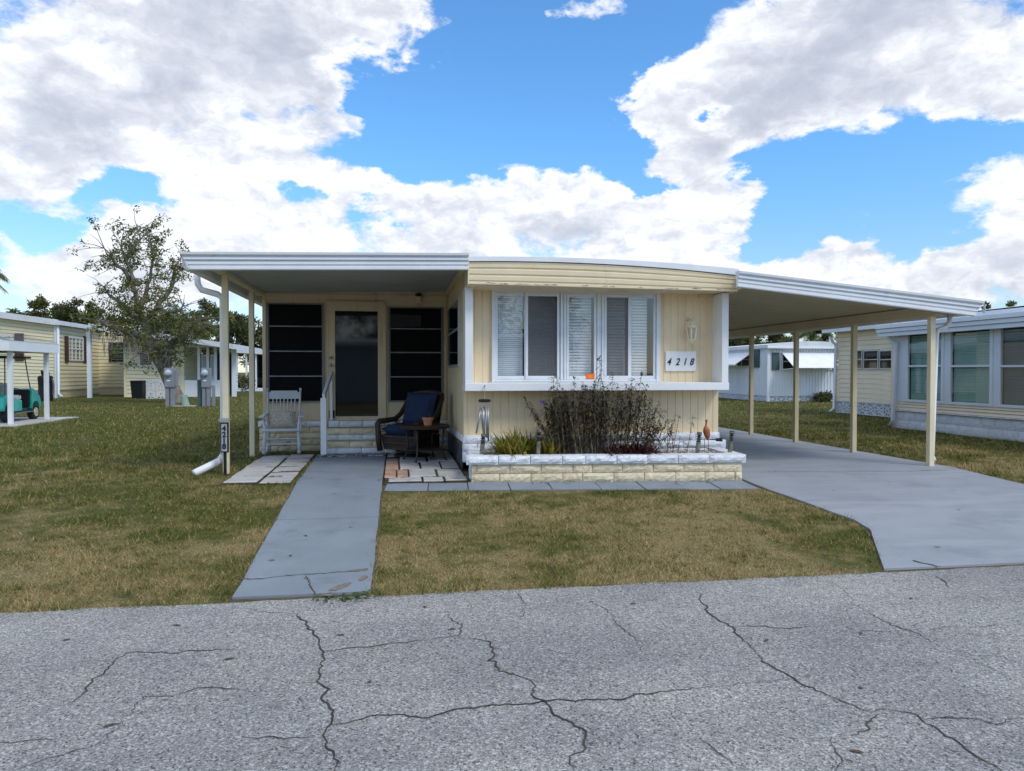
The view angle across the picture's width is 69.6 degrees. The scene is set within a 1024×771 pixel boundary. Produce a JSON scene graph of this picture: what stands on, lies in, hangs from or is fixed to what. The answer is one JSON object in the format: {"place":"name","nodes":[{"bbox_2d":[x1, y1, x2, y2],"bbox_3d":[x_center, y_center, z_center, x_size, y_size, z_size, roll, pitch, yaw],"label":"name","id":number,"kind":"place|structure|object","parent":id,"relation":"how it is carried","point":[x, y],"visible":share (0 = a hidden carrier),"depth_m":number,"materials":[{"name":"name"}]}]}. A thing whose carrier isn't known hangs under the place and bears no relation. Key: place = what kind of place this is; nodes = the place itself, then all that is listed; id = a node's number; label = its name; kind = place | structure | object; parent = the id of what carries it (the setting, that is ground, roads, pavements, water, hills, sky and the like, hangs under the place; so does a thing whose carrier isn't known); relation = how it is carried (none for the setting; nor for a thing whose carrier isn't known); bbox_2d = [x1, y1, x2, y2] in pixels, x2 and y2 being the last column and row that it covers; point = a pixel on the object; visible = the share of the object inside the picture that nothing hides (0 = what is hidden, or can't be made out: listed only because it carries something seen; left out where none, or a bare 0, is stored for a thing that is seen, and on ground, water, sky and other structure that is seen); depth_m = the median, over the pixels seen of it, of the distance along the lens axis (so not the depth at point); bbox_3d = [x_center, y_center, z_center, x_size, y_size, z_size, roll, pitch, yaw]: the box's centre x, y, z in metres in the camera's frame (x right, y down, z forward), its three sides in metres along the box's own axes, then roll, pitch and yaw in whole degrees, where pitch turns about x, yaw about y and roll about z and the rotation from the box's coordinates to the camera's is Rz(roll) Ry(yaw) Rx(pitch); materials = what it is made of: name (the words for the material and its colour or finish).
{"place":"outdoors","nodes":[
{"label":"outdoors","id":0,"kind":"place"},
{"bbox_2d":[257,372,262,387],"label":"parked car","id":1,"kind":"object","parent":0,"point":[259,379],"visible":0.12,"depth_m":58.21,"materials":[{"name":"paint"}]},
{"bbox_2d":[220,454,315,484],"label":"patio","id":2,"kind":"structure","parent":0,"point":[258,471],"depth_m":10.70,"materials":[{"name":"stone"}]},
{"bbox_2d":[258,388,303,454],"bbox_3d":[-4.004,0.623,12.850,0.742,1.146,0.853,0,1,-13],"label":"rocking chair","id":3,"kind":"object","parent":2,"relation":"on","point":[283,395],"visible":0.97,"depth_m":13.00,"materials":[{"name":"grey paint"}]},
{"bbox_2d":[267,410,297,427],"bbox_3d":[-4.017,0.583,12.897,0.521,0.310,0.178,0,1,-13],"label":"cushion","id":4,"kind":"object","parent":3,"relation":"on","point":[281,418],"visible":0.96,"depth_m":12.85,"materials":[{"name":"grey fabric"}]},
{"bbox_2d":[383,449,468,484],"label":"patio","id":5,"kind":"structure","parent":0,"point":[395,467],"depth_m":10.77,"materials":[{"name":"stone"}]},
{"bbox_2d":[246,455,459,476],"bbox_3d":[-2.415,1.227,11.187,3.214,0.018,2.624,0,1,-9],"label":"joint moss","id":6,"kind":"object","parent":5,"relation":"on","point":[304,458],"visible":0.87,"depth_m":11.13,"materials":[{"name":"plant"}]},
{"bbox_2d":[375,390,444,457],"bbox_3d":[-1.699,0.642,12.638,0.937,1.124,0.959,1,1,31],"label":"wicker chair","id":7,"kind":"object","parent":5,"relation":"on","point":[417,406],"visible":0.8,"depth_m":12.55,"materials":[{"name":"brown wicker"}]},
{"bbox_2d":[399,423,449,462],"bbox_3d":[-1.418,0.931,11.986,0.831,0.587,0.831,-1,1,-29],"label":"side table","id":8,"kind":"object","parent":5,"relation":"on","point":[432,427],"visible":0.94,"depth_m":11.82,"materials":[{"name":"brown wicker"}]},
{"bbox_2d":[422,413,433,424],"bbox_3d":[-1.337,0.542,11.865,0.261,0.197,0.208,0,1,-9],"label":"flower pot","id":9,"kind":"object","parent":8,"relation":"on","point":[428,420],"visible":1,"depth_m":11.80,"materials":[{"name":"ceramic"}]},
{"bbox_2d":[0,566,1023,770],"bbox_3d":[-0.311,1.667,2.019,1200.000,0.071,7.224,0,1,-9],"label":"road","id":10,"kind":"structure","parent":0,"point":[685,676],"depth_m":4.00,"materials":[{"name":"grey asphalt"}]},
{"bbox_2d":[226,449,707,603],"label":"weeds","id":11,"kind":"object","parent":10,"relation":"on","point":[358,594],"visible":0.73,"depth_m":5.52,"materials":[{"name":"green plant"}]},
{"bbox_2d":[64,471,958,752],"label":"fallen leaves","id":12,"kind":"object","parent":10,"relation":"on","point":[448,629],"visible":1,"depth_m":4.58,"materials":[{"name":"brown plant"}]},
{"bbox_2d":[0,373,1023,612],"bbox_3d":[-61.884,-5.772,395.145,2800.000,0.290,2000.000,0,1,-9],"label":"lawn","id":13,"kind":"structure","parent":0,"point":[851,563],"depth_m":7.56,"materials":[{"name":"green plant"}]},
{"bbox_2d":[0,271,9,292],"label":"palm tree","id":14,"kind":"object","parent":13,"relation":"on","point":[3,277],"visible":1,"depth_m":36.63,"materials":[{"name":"green plant"}]},
{"bbox_2d":[6,307,27,314],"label":"background tree","id":15,"kind":"object","parent":13,"relation":"on","point":[14,311],"visible":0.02,"depth_m":56.56,"materials":[{"name":"green plant"}]},
{"bbox_2d":[27,308,45,317],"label":"background tree","id":16,"kind":"object","parent":13,"relation":"on","point":[37,313],"visible":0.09,"depth_m":58.46,"materials":[{"name":"green plant"}]},
{"bbox_2d":[26,294,50,316],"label":"background tree","id":17,"kind":"object","parent":13,"relation":"on","point":[40,302],"visible":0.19,"depth_m":60.24,"materials":[{"name":"green plant"}]},
{"bbox_2d":[0,329,78,426],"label":"cart shelter","id":18,"kind":"object","parent":13,"relation":"on","point":[9,347],"visible":0.99,"depth_m":20.88,"materials":[{"name":"white paint"}]},
{"bbox_2d":[0,356,40,422],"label":"golf cart","id":19,"kind":"object","parent":18,"relation":"on","point":[28,400],"visible":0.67,"depth_m":21.98,"materials":[{"name":"teal plastic"}]},
{"bbox_2d":[37,370,54,400],"bbox_3d":[-23.346,-0.004,36.837,0.674,1.572,0.673,-1,1,-43],"label":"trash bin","id":20,"kind":"object","parent":13,"relation":"on","point":[40,379],"visible":0.48,"depth_m":36.65,"materials":[{"name":"black plastic"}]},
{"bbox_2d":[42,302,73,322],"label":"background tree","id":21,"kind":"object","parent":13,"relation":"on","point":[54,314],"visible":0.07,"depth_m":58.39,"materials":[{"name":"green plant"}]},
{"bbox_2d":[53,296,85,322],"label":"background tree","id":22,"kind":"object","parent":13,"relation":"on","point":[64,312],"visible":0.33,"depth_m":57.55,"materials":[{"name":"green plant"}]},
{"bbox_2d":[74,301,103,390],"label":"background tree","id":23,"kind":"object","parent":13,"relation":"on","point":[82,320],"visible":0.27,"depth_m":57.25,"materials":[{"name":"green plant"}]},
{"bbox_2d":[0,312,261,397],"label":"neighbour home","id":24,"kind":"object","parent":13,"relation":"on","point":[79,365],"visible":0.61,"depth_m":42.82,"materials":[{"name":"beige"}]},
{"bbox_2d":[69,336,83,360],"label":"window","id":25,"kind":"structure","parent":24,"relation":"in","point":[76,338],"depth_m":43.52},
{"bbox_2d":[111,342,123,361],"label":"window","id":26,"kind":"structure","parent":24,"relation":"in","point":[117,359],"depth_m":47.10,"materials":[{"name":"glass"}]},
{"bbox_2d":[139,353,152,365],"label":"louvre window","id":27,"kind":"structure","parent":24,"relation":"in","point":[141,361],"depth_m":42.71,"materials":[{"name":"grey glass"}]},
{"bbox_2d":[201,354,205,367],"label":"porch door","id":28,"kind":"structure","parent":24,"relation":"in","point":[203,356],"depth_m":43.83,"materials":[{"name":"white"}]},
{"bbox_2d":[210,354,213,379],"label":"porch door","id":29,"kind":"structure","parent":24,"relation":"in","point":[211,355],"depth_m":43.91,"materials":[{"name":"white glass"}]},
{"bbox_2d":[130,380,145,398],"bbox_3d":[-20.455,0.219,40.332,0.641,0.994,0.880,0,1,-9],"label":"trash bin","id":30,"kind":"object","parent":13,"relation":"on","point":[138,389],"visible":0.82,"depth_m":40.00,"materials":[{"name":"black plastic"}]},
{"bbox_2d":[66,205,219,402],"bbox_3d":[-16.934,-3.732,34.997,6.675,9.553,6.285,0,1,-9],"label":"leaning tree","id":31,"kind":"object","parent":13,"relation":"on","point":[138,311],"visible":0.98,"depth_m":34.18,"materials":[{"name":"green plant"}]},
{"bbox_2d":[146,379,164,398],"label":"breeze block screen","id":32,"kind":"object","parent":13,"relation":"on","point":[155,388],"visible":0.88,"depth_m":40.09,"materials":[{"name":"white concrete"}]},
{"bbox_2d":[154,313,176,334],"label":"background tree","id":33,"kind":"object","parent":13,"relation":"on","point":[162,322],"visible":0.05,"depth_m":61.51,"materials":[{"name":"green plant"}]},
{"bbox_2d":[164,368,177,406],"bbox_3d":[-14.398,0.073,31.068,0.509,1.632,0.450,0,1,-9],"label":"meter pedestal","id":34,"kind":"object","parent":13,"relation":"on","point":[170,380],"visible":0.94,"depth_m":31.04,"materials":[{"name":"grey metal"}]},
{"bbox_2d":[164,378,173,386],"bbox_3d":[-14.438,-0.127,30.995,0.369,0.388,0.014,0,1,-9],"label":"cabinet door","id":35,"kind":"structure","parent":34,"relation":"in","point":[170,383],"depth_m":30.99,"materials":[{"name":"grey metal"}]},
{"bbox_2d":[170,320,219,353],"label":"tree","id":36,"kind":"object","parent":13,"relation":"on","point":[206,335],"visible":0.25,"depth_m":52.63,"materials":[{"name":"green plant"}]},
{"bbox_2d":[173,310,219,353],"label":"background tree","id":37,"kind":"object","parent":13,"relation":"on","point":[211,350],"visible":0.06,"depth_m":56.93,"materials":[{"name":"green plant"}]},
{"bbox_2d":[197,379,201,405],"bbox_3d":[-13.324,0.311,31.428,0.200,1.142,0.180,0,1,-9],"label":"utility tube","id":38,"kind":"object","parent":13,"relation":"on","point":[199,395],"visible":0.88,"depth_m":31.35,"materials":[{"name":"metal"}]},
{"bbox_2d":[196,298,217,338],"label":"background tree","id":39,"kind":"object","parent":13,"relation":"on","point":[201,307],"visible":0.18,"depth_m":62.36,"materials":[{"name":"green plant"}]},
{"bbox_2d":[201,368,214,405],"bbox_3d":[-12.927,0.068,31.299,0.533,1.633,0.450,0,1,-9],"label":"meter pedestal","id":40,"kind":"object","parent":13,"relation":"on","point":[206,381],"visible":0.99,"depth_m":31.27,"materials":[{"name":"grey metal"}]},
{"bbox_2d":[201,378,209,386],"bbox_3d":[-13.001,-0.130,31.219,0.323,0.395,0.014,0,1,-9],"label":"cabinet door","id":41,"kind":"structure","parent":40,"relation":"in","point":[206,383],"depth_m":31.21,"materials":[{"name":"metal"}]},
{"bbox_2d":[218,418,230,474],"bbox_3d":[-4.070,0.895,10.424,0.149,0.861,0.110,0,1,-9],"label":"address post","id":42,"kind":"object","parent":13,"relation":"on","point":[224,436],"visible":0.99,"depth_m":10.40,"materials":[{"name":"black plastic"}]},
{"bbox_2d":[209,303,240,355],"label":"background tree","id":43,"kind":"object","parent":13,"relation":"on","point":[216,311],"visible":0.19,"depth_m":58.73,"materials":[{"name":"green plant"}]},
{"bbox_2d":[229,311,248,387],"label":"background tree","id":44,"kind":"object","parent":13,"relation":"on","point":[239,330],"visible":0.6,"depth_m":60.49,"materials":[{"name":"green plant"}]},
{"bbox_2d":[237,373,257,391],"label":"shrub","id":45,"kind":"object","parent":13,"relation":"on","point":[246,383],"visible":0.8,"depth_m":52.60,"materials":[{"name":"green plant"}]},
{"bbox_2d":[233,314,262,367],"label":"background tree","id":46,"kind":"object","parent":13,"relation":"on","point":[243,343],"visible":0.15,"depth_m":62.61,"materials":[{"name":"green plant"}]},
{"bbox_2d":[237,350,262,390],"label":"carport","id":47,"kind":"object","parent":13,"relation":"on","point":[259,368],"visible":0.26,"depth_m":55.80,"materials":[{"name":"white metal"}]},
{"bbox_2d":[255,321,261,348],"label":"background tree","id":48,"kind":"object","parent":13,"relation":"on","point":[259,326],"visible":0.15,"depth_m":62.60,"materials":[{"name":"green plant"}]},
{"bbox_2d":[228,455,387,601],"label":"walkway","id":49,"kind":"structure","parent":13,"relation":"on","point":[329,501],"depth_m":7.04,"materials":[{"name":"concrete"}]},
{"bbox_2d":[320,371,332,454],"bbox_3d":[-3.325,0.480,13.228,0.102,1.486,1.087,0,1,-8],"label":"handrail","id":50,"kind":"object","parent":49,"relation":"on","point":[323,408],"visible":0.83,"depth_m":12.71,"materials":[{"name":"white metal"}]},
{"bbox_2d":[317,453,388,456],"bbox_3d":[-2.718,1.199,12.697,1.210,0.016,0.400,0,1,-9],"label":"doormat","id":51,"kind":"object","parent":49,"relation":"on","point":[352,454],"visible":1,"depth_m":12.70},
{"bbox_2d":[179,252,468,474],"bbox_3d":[-3.416,-0.353,15.655,3.855,3.120,12.002,0,1,-9],"label":"porch canopy","id":52,"kind":"object","parent":13,"relation":"on","point":[252,278],"visible":0.81,"depth_m":10.61,"materials":[{"name":"white metal"}]},
{"bbox_2d":[258,292,447,451],"bbox_3d":[-3.548,-0.375,17.646,3.467,3.030,8.028,0,1,-9],"label":"porch room","id":53,"kind":"object","parent":13,"relation":"on","point":[380,354],"visible":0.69,"depth_m":13.83,"materials":[{"name":"beige paint"}]},
{"bbox_2d":[266,303,324,402],"bbox_3d":[-4.019,-0.606,13.684,1.036,1.843,0.060,0,1,-9],"label":"screen window","id":54,"kind":"structure","parent":53,"relation":"in","point":[294,331],"depth_m":13.69,"materials":[{"name":"metal"}]},
{"bbox_2d":[327,301,385,419],"bbox_3d":[-2.921,-0.462,13.830,1.087,2.229,0.156,0,1,-9],"label":"door","id":55,"kind":"structure","parent":53,"relation":"in","point":[356,330],"depth_m":13.85,"materials":[{"name":"beige paint"}]},
{"bbox_2d":[388,307,443,401],"bbox_3d":[-1.830,-0.591,14.027,1.047,1.804,0.060,0,1,-9],"label":"screen window","id":56,"kind":"structure","parent":53,"relation":"in","point":[415,334],"depth_m":14.03,"materials":[{"name":"metal"}]},
{"bbox_2d":[415,293,421,303],"bbox_3d":[-1.774,-1.652,13.940,0.124,0.200,0.124,0,1,-9],"label":"porch light","id":57,"kind":"object","parent":53,"relation":"attached to","point":[418,298],"visible":1,"depth_m":13.89,"materials":[{"name":"beige paint"}]},
{"bbox_2d":[327,420,395,453],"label":"entry steps","id":58,"kind":"structure","parent":13,"relation":"on","point":[350,436],"depth_m":13.20,"materials":[{"name":"beige stone"}]},
{"bbox_2d":[384,480,758,491],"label":"edging path","id":59,"kind":"structure","parent":13,"relation":"on","point":[596,486],"depth_m":9.55,"materials":[{"name":"grey concrete"}]},
{"bbox_2d":[447,256,738,469],"bbox_3d":[0.286,-0.378,17.332,4.082,3.087,14.004,0,1,-9],"label":"mobile home","id":60,"kind":"object","parent":13,"relation":"on","point":[526,327],"visible":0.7,"depth_m":10.93,"materials":[{"name":"beige paint"}]},
{"bbox_2d":[448,297,459,367],"bbox_3d":[-0.985,-0.844,12.403,0.049,1.070,2.277,0,1,-9],"label":"side window","id":61,"kind":"structure","parent":60,"relation":"in","point":[454,310],"depth_m":11.90,"materials":[{"name":"glass"}]},
{"bbox_2d":[476,385,490,440],"bbox_3d":[-0.393,0.387,10.344,0.176,0.789,0.198,1,1,29],"label":"wind chime","id":62,"kind":"object","parent":60,"relation":"hanging from","point":[482,412],"visible":0.97,"depth_m":10.31,"materials":[{"name":"silver metal"}]},
{"bbox_2d":[491,290,660,381],"bbox_3d":[0.965,-0.731,11.016,2.569,1.340,0.175,0,1,-9],"label":"front window","id":63,"kind":"structure","parent":60,"relation":"in","point":[556,339],"depth_m":10.97,"materials":[{"name":"white glass"}]},
{"bbox_2d":[586,374,594,378],"bbox_3d":[1.168,-0.136,10.977,0.133,0.081,0.006,0,1,-9],"label":"sticker","id":64,"kind":"object","parent":60,"relation":"attached to","point":[590,376],"visible":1,"depth_m":10.97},
{"bbox_2d":[665,351,695,370],"bbox_3d":[2.576,-0.370,11.230,0.488,0.302,0.034,0,1,-9],"label":"number board","id":65,"kind":"object","parent":60,"relation":"attached to","point":[680,360],"visible":1,"depth_m":11.22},
{"bbox_2d":[685,317,697,343],"bbox_3d":[2.711,-0.838,11.146,0.195,0.414,0.231,0,1,-9],"label":"wall lantern","id":66,"kind":"object","parent":60,"relation":"attached to","point":[689,323],"depth_m":11.10,"materials":[{"name":"beige glass"}]},
{"bbox_2d":[466,447,745,482],"bbox_3d":[1.261,1.129,10.361,3.806,0.396,1.071,0,1,-4],"label":"planter","id":67,"kind":"object","parent":13,"relation":"on","point":[721,464],"visible":0.96,"depth_m":9.88,"materials":[{"name":"cream stone block"},{"name":"white painted stone"}]},
{"bbox_2d":[480,434,485,454],"bbox_3d":[-0.403,0.853,10.030,0.097,0.395,0.071,0,1,-9],"label":"stake light","id":68,"kind":"object","parent":67,"relation":"on","point":[482,443],"visible":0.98,"depth_m":10.01,"materials":[{"name":"metal"}]},
{"bbox_2d":[484,426,576,460],"bbox_3d":[0.250,0.796,10.287,1.365,0.482,1.281,0,1,-9],"label":"bromeliad","id":69,"kind":"object","parent":67,"relation":"on","point":[517,444],"visible":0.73,"depth_m":10.15,"materials":[{"name":"green plant"}]},
{"bbox_2d":[536,429,541,453],"bbox_3d":[0.361,0.826,10.032,0.093,0.461,0.071,0,1,-9],"label":"stake light","id":70,"kind":"object","parent":67,"relation":"on","point":[538,441],"visible":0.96,"depth_m":10.01,"materials":[{"name":"metal"}]},
{"bbox_2d":[520,355,672,453],"bbox_3d":[1.151,0.290,10.443,2.179,1.425,0.882,0,1,-9],"label":"flowering shrub","id":71,"kind":"object","parent":67,"relation":"in","point":[591,434],"visible":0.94,"depth_m":10.29,"materials":[{"name":"green plant"}]},
{"bbox_2d":[594,441,669,464],"bbox_3d":[1.629,0.929,10.199,1.145,0.372,0.795,0,1,-9],"label":"burgundy plant","id":72,"kind":"object","parent":67,"relation":"on","point":[631,449],"visible":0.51,"depth_m":10.11,"materials":[{"name":"red plant"}]},
{"bbox_2d":[664,414,679,452],"bbox_3d":[2.248,0.700,10.440,0.270,0.593,0.216,0,1,-9],"label":"spindly plant","id":73,"kind":"object","parent":67,"relation":"on","point":[667,444],"visible":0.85,"depth_m":10.44,"materials":[{"name":"green plant"}]},
{"bbox_2d":[669,416,678,452],"bbox_3d":[2.321,0.715,10.444,0.238,0.562,0.194,0,1,-9],"label":"spindly plant","id":74,"kind":"object","parent":67,"relation":"on","point":[673,438],"visible":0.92,"depth_m":10.45,"materials":[{"name":"green plant"}]},
{"bbox_2d":[685,417,694,451],"bbox_3d":[2.554,0.710,10.451,0.160,0.573,0.231,-1,1,-41],"label":"spindly plant","id":75,"kind":"object","parent":67,"relation":"on","point":[690,433],"visible":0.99,"depth_m":10.46,"materials":[{"name":"green plant"}]},
{"bbox_2d":[695,432,701,452],"bbox_3d":[2.582,0.845,10.206,0.103,0.409,0.071,0,1,-9],"label":"stake light","id":76,"kind":"object","parent":67,"relation":"on","point":[698,443],"visible":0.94,"depth_m":10.18,"materials":[{"name":"metal"}]},
{"bbox_2d":[703,419,709,449],"bbox_3d":[2.770,0.702,10.477,0.099,0.447,0.098,1,1,37],"label":"flamingo","id":77,"kind":"object","parent":67,"relation":"on","point":[706,431],"visible":1,"depth_m":10.46,"materials":[{"name":"plastic"}]},
{"bbox_2d":[728,430,734,451],"bbox_3d":[3.053,0.838,10.278,0.109,0.423,0.071,0,1,-9],"label":"stake light","id":78,"kind":"object","parent":67,"relation":"on","point":[730,443],"visible":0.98,"depth_m":10.26,"materials":[{"name":"metal"}]},
{"bbox_2d":[728,338,745,346],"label":"background tree","id":79,"kind":"object","parent":13,"relation":"on","point":[735,342],"visible":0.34,"depth_m":54.66,"materials":[{"name":"green plant"}]},
{"bbox_2d":[741,337,754,345],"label":"background tree","id":80,"kind":"object","parent":13,"relation":"on","point":[746,339],"visible":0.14,"depth_m":61.03,"materials":[{"name":"green plant"}]},
{"bbox_2d":[754,336,772,344],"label":"background tree","id":81,"kind":"object","parent":13,"relation":"on","point":[757,339],"visible":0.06,"depth_m":63.96,"materials":[{"name":"green plant"}]},
{"bbox_2d":[765,334,788,343],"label":"background tree","id":82,"kind":"object","parent":13,"relation":"on","point":[773,338],"visible":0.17,"depth_m":66.37,"materials":[{"name":"green plant"}]},
{"bbox_2d":[718,341,838,401],"bbox_3d":[13.232,-0.807,42.551,5.600,2.962,15.401,0,1,-9],"label":"neighbour home","id":83,"kind":"object","parent":13,"relation":"on","point":[773,372],"visible":0.48,"depth_m":36.18,"materials":[{"name":"white"}]},
{"bbox_2d":[728,352,748,366],"bbox_3d":[11.926,-1.360,39.051,0.060,0.729,3.406,0,1,-9],"label":"window","id":84,"kind":"structure","parent":83,"relation":"in","point":[745,362],"depth_m":38.29,"materials":[{"name":"black glass"}]},
{"bbox_2d":[781,353,831,369],"bbox_3d":[14.474,-1.178,36.129,2.648,0.817,0.060,0,1,-9],"label":"window","id":85,"kind":"structure","parent":83,"relation":"in","point":[785,364],"depth_m":35.97,"materials":[{"name":"black glass"}]},
{"bbox_2d":[778,333,792,342],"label":"background tree","id":86,"kind":"object","parent":13,"relation":"on","point":[784,339],"visible":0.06,"depth_m":62.73,"materials":[{"name":"green plant"}]},
{"bbox_2d":[787,330,834,341],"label":"tree","id":87,"kind":"object","parent":13,"relation":"on","point":[812,335],"visible":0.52,"depth_m":51.41,"materials":[{"name":"green plant"}]},
{"bbox_2d":[812,390,836,401],"bbox_3d":[15.311,0.544,35.886,1.383,0.689,1.135,0,1,-9],"label":"shrub","id":88,"kind":"object","parent":13,"relation":"on","point":[826,396],"visible":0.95,"depth_m":35.73,"materials":[{"name":"green plant"}]},
{"bbox_2d":[818,333,831,341],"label":"background tree","id":89,"kind":"object","parent":13,"relation":"on","point":[825,339],"visible":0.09,"depth_m":69.30,"materials":[{"name":"green plant"}]},
{"bbox_2d":[822,305,1023,441],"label":"neighbour home","id":90,"kind":"object","parent":13,"relation":"on","point":[980,384],"visible":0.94,"depth_m":17.48,"materials":[{"name":"beige"}]},
{"bbox_2d":[857,350,862,368],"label":"window","id":91,"kind":"structure","parent":90,"relation":"in","point":[859,352],"depth_m":24.84,"materials":[{"name":"metal"}]},
{"bbox_2d":[863,350,878,368],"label":"window","id":92,"kind":"structure","parent":90,"relation":"in","point":[870,357],"depth_m":24.26,"materials":[{"name":"metal"}]},
{"bbox_2d":[879,350,890,368],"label":"window","id":93,"kind":"structure","parent":90,"relation":"in","point":[884,355],"depth_m":23.57,"materials":[{"name":"glass"}]},
{"bbox_2d":[905,333,944,403],"bbox_3d":[10.251,-0.456,18.253,0.105,1.769,1.339,0,1,-9],"label":"sunroom window","id":94,"kind":"structure","parent":90,"relation":"in","point":[918,365],"depth_m":18.49,"materials":[{"name":"white"}]},
{"bbox_2d":[947,329,993,406],"bbox_3d":[10.478,-0.428,16.802,0.105,1.769,1.332,0,1,-9],"label":"sunroom window","id":95,"kind":"structure","parent":90,"relation":"in","point":[975,375],"depth_m":16.83,"materials":[{"name":"white"}]},
{"bbox_2d":[996,328,1023,408],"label":"sunroom window","id":96,"kind":"structure","parent":90,"relation":"in","point":[1014,357],"depth_m":15.75,"materials":[{"name":"white glass"}]},
{"bbox_2d":[981,301,991,309],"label":"background tree","id":97,"kind":"object","parent":13,"relation":"on","point":[988,306],"visible":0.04,"depth_m":51.52,"materials":[{"name":"green plant"}]},
{"bbox_2d":[1005,300,1017,306],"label":"background tree","id":98,"kind":"object","parent":13,"relation":"on","point":[1010,303],"visible":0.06,"depth_m":67.68,"materials":[{"name":"green plant"}]},
{"bbox_2d":[0,0,1023,372],"label":"sky","id":99,"kind":"structure","parent":0,"point":[869,143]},
{"bbox_2d":[484,448,714,454],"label":"gravel","id":100,"kind":"structure","parent":0,"point":[670,451],"depth_m":10.65,"materials":[{"name":"gravel"}]},
{"bbox_2d":[718,427,1023,571],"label":"driveway","id":101,"kind":"structure","parent":0,"point":[911,515],"depth_m":8.99,"materials":[{"name":"concrete"}]},
{"bbox_2d":[650,271,986,465],"bbox_3d":[4.433,-0.263,15.530,3.964,2.926,9.682,0,1,-9],"label":"carport","id":102,"kind":"object","parent":101,"relation":"on","point":[761,304],"visible":0.62,"depth_m":12.04,"materials":[{"name":"white metal"}]},
{"bbox_3d":[-13.867,0.885,31.303,0.926,0.060,0.700,0,1,-9],"label":"concrete pad","id":103,"kind":"object","parent":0,"visible":0},
{"bbox_2d":[180,395,189,405],"bbox_3d":[-13.872,0.681,31.248,0.412,0.586,0.320,0,1,-9],"label":"utility pedestal","id":104,"kind":"object","parent":103,"relation":"on","point":[184,400],"visible":0.88,"depth_m":31.12,"materials":[{"name":"plastic"}]}
]}

